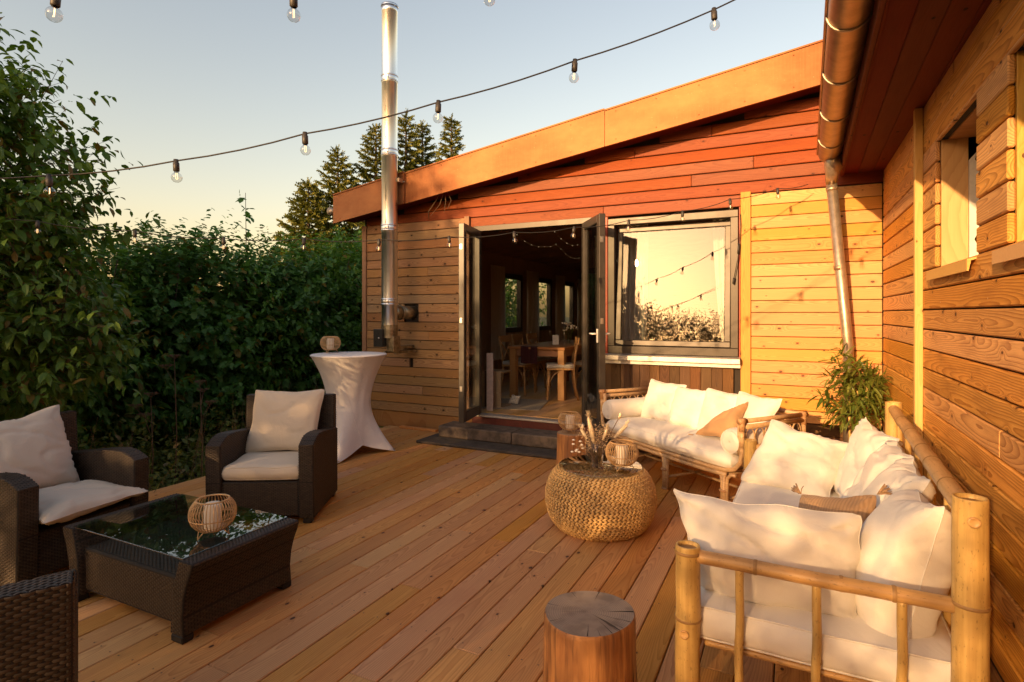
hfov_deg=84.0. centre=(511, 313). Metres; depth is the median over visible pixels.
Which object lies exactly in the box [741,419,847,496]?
cushion
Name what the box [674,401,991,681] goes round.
bamboo sofa
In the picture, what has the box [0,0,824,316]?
sky
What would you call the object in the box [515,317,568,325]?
ground
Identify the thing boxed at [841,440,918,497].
cushion
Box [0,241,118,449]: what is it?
hedge shrub
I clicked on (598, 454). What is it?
dried flower vase
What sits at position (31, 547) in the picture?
wicker armchair
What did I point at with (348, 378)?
bar table
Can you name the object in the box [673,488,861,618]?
cushion
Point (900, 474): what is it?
cushion
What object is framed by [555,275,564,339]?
curtain
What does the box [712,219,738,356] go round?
curtain
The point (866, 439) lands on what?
cushion
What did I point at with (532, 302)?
curtain
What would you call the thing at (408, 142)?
spruce tree
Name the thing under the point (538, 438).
step block
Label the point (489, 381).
door panel
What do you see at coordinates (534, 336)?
dining chair
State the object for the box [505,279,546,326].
hedge shrub
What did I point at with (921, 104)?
side wing
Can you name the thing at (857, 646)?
seat mattress
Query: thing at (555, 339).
menu card
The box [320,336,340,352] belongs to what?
reed lantern
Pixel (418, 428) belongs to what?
loose batten
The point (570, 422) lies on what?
reed lantern
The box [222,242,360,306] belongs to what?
hedge shrub
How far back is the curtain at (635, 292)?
6.67 m
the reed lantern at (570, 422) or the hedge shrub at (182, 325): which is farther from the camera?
the hedge shrub at (182, 325)
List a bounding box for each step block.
[439,421,522,443]
[512,428,614,454]
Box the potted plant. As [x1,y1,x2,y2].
[805,338,892,438]
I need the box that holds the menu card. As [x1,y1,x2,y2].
[552,335,558,344]
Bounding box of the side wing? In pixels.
[816,0,1023,681]
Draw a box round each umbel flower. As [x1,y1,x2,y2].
[129,392,157,486]
[158,354,179,483]
[194,380,217,475]
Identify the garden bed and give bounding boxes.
[149,445,200,486]
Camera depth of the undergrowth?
6.42 m
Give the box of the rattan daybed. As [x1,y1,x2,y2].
[598,387,808,500]
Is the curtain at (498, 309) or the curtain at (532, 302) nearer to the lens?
the curtain at (498, 309)
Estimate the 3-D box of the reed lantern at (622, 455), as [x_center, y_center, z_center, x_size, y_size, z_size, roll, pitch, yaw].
[0.758,0.975,3.924,0.227,0.188,0.227,0,0,21]
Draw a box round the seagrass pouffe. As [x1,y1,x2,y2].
[545,455,656,541]
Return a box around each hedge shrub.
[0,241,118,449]
[8,223,203,449]
[57,226,120,279]
[83,208,272,451]
[135,208,263,300]
[162,221,324,429]
[220,224,361,421]
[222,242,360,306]
[257,226,361,385]
[314,224,361,346]
[505,279,516,326]
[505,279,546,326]
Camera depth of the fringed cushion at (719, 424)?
4.58 m
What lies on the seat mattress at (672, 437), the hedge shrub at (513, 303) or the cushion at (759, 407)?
the cushion at (759, 407)
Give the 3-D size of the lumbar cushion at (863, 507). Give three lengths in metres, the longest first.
0.406 x 0.383 x 0.146 m
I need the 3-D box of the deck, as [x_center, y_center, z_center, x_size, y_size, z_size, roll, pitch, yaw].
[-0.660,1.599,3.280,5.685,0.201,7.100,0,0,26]
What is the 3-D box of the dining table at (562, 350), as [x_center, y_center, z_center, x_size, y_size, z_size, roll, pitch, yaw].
[0.855,0.863,9.334,0.900,0.760,2.300,0,0,26]
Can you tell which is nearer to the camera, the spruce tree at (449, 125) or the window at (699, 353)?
the window at (699, 353)
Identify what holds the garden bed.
on the ground at (543, 319)
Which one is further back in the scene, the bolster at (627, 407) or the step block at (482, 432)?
the step block at (482, 432)
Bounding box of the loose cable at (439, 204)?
[428,192,450,219]
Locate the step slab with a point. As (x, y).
(437, 439)
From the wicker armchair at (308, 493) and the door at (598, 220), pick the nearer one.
the wicker armchair at (308, 493)
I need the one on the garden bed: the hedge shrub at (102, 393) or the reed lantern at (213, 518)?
the hedge shrub at (102, 393)
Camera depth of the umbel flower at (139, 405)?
5.43 m
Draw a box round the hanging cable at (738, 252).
[732,215,740,283]
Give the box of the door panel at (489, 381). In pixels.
[487,353,492,410]
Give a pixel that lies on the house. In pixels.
(746, 130)
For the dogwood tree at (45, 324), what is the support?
on the garden bed
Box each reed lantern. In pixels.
[188,494,236,539]
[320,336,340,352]
[558,411,581,433]
[605,439,638,471]
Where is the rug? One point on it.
(531, 404)
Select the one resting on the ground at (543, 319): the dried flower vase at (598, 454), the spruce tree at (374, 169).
the spruce tree at (374, 169)
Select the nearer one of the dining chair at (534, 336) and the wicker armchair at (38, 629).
the wicker armchair at (38, 629)
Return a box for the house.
[327,39,885,452]
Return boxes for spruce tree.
[258,177,343,269]
[294,145,363,282]
[340,123,404,257]
[398,108,425,171]
[407,119,437,169]
[434,113,465,161]
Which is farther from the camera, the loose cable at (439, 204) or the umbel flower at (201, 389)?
the loose cable at (439, 204)
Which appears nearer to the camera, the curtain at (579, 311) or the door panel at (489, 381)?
the door panel at (489, 381)
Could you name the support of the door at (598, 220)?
in the house
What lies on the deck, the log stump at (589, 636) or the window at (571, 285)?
the log stump at (589, 636)
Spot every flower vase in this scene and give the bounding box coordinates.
[561,322,577,342]
[571,411,629,466]
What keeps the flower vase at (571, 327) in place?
on the dining table at (562, 350)
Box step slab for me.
[416,433,613,459]
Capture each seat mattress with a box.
[606,416,743,467]
[700,481,950,681]
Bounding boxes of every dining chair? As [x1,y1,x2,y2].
[498,335,535,395]
[511,334,545,390]
[526,333,557,386]
[546,337,579,400]
[574,360,581,394]
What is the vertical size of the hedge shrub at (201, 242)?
3.967 m
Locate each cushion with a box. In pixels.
[0,405,79,488]
[39,480,147,525]
[221,450,298,480]
[245,389,324,452]
[509,395,519,403]
[641,379,686,421]
[667,386,705,428]
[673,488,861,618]
[688,402,747,437]
[696,388,737,429]
[735,391,781,423]
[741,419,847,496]
[791,483,891,523]
[832,417,902,497]
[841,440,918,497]
[855,489,950,638]
[861,457,935,507]
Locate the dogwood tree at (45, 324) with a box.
[0,12,160,432]
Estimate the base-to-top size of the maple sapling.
3.788 m
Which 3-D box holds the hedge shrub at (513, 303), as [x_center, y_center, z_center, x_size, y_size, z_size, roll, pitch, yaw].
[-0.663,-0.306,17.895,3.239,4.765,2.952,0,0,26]
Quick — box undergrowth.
[57,368,383,490]
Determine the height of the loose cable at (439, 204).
0.327 m
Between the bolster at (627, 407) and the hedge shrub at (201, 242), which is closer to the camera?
the bolster at (627, 407)
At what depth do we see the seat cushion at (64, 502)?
3.33 m
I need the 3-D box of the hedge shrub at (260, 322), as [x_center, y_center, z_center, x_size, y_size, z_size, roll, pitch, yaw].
[-4.361,0.354,8.710,2.768,3.462,2.353,0,0,26]
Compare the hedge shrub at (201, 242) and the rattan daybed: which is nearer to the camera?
the rattan daybed
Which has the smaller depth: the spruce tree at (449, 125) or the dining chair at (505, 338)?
the dining chair at (505, 338)
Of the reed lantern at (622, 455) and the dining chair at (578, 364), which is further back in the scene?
the dining chair at (578, 364)
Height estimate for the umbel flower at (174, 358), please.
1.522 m
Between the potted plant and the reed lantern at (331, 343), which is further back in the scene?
the reed lantern at (331, 343)
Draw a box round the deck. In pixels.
[39,426,1001,681]
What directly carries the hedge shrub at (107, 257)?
on the garden bed
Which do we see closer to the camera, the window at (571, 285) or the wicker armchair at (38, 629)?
the wicker armchair at (38, 629)
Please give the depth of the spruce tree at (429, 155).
23.89 m
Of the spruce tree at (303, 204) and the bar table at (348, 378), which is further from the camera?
the spruce tree at (303, 204)
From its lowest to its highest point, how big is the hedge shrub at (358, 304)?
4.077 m
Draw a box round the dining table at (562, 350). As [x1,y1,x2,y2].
[508,340,581,400]
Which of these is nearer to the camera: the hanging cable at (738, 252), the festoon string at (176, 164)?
the festoon string at (176, 164)
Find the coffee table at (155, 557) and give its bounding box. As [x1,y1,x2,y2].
[63,493,298,644]
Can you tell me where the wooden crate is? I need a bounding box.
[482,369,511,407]
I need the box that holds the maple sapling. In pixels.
[233,190,254,329]
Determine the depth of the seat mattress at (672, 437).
4.83 m
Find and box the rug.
[482,398,548,410]
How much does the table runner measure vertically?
0.256 m
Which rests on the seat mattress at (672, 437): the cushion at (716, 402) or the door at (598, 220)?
the cushion at (716, 402)
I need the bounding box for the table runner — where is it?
[521,345,537,363]
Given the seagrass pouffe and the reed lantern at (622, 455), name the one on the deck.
the seagrass pouffe
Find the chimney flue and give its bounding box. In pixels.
[373,1,417,353]
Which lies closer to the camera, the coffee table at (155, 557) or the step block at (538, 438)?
the coffee table at (155, 557)
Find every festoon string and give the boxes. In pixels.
[0,0,734,194]
[45,0,495,22]
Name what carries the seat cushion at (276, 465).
on the wicker armchair at (308, 493)
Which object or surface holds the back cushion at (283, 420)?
on the seat cushion at (276, 465)
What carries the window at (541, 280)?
in the house
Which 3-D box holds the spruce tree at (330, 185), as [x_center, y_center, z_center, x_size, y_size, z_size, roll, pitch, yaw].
[-6.578,-2.201,20.847,4.567,8.201,4.949,0,0,13]
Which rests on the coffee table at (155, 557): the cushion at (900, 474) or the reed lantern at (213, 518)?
the reed lantern at (213, 518)
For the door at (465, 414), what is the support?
in the house
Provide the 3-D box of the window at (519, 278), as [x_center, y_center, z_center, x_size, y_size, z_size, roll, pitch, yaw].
[-0.050,-0.220,11.703,0.100,1.200,1.050,0,0,26]
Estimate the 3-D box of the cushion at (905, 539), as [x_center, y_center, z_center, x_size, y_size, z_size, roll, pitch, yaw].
[1.327,0.863,1.943,0.253,0.545,0.376,21,10,9]
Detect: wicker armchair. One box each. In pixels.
[0,410,148,585]
[0,569,77,681]
[205,393,337,522]
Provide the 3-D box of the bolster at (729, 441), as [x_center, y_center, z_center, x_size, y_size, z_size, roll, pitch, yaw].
[1.873,0.954,4.358,0.582,0.202,0.201,0,0,-26]
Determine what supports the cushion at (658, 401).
on the seat mattress at (672, 437)
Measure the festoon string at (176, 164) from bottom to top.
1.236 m
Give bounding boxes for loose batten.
[399,425,437,431]
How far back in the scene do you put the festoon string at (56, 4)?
1.75 m
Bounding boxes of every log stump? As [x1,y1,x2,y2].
[543,591,636,681]
[556,430,585,464]
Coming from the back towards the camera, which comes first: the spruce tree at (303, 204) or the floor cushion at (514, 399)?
the spruce tree at (303, 204)
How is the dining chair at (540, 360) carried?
on the house
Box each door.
[459,223,481,422]
[582,213,609,433]
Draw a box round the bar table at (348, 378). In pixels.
[310,351,394,462]
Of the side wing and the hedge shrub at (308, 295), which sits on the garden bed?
the hedge shrub at (308, 295)
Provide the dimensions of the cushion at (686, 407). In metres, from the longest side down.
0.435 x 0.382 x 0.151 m
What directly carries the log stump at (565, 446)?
on the deck
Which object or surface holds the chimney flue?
attached to the house
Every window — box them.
[505,273,522,332]
[539,278,551,329]
[565,281,573,328]
[605,209,740,367]
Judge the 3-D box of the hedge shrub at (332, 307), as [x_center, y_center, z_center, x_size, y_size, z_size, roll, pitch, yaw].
[-3.483,0.216,10.701,2.807,3.715,2.620,0,0,26]
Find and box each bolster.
[602,397,644,418]
[720,427,768,454]
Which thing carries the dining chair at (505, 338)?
on the house
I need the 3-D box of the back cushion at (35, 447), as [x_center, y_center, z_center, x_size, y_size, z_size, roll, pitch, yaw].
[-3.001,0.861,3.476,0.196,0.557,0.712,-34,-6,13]
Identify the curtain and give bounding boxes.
[490,264,505,359]
[526,270,538,343]
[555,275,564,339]
[577,279,581,339]
[618,224,647,353]
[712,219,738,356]

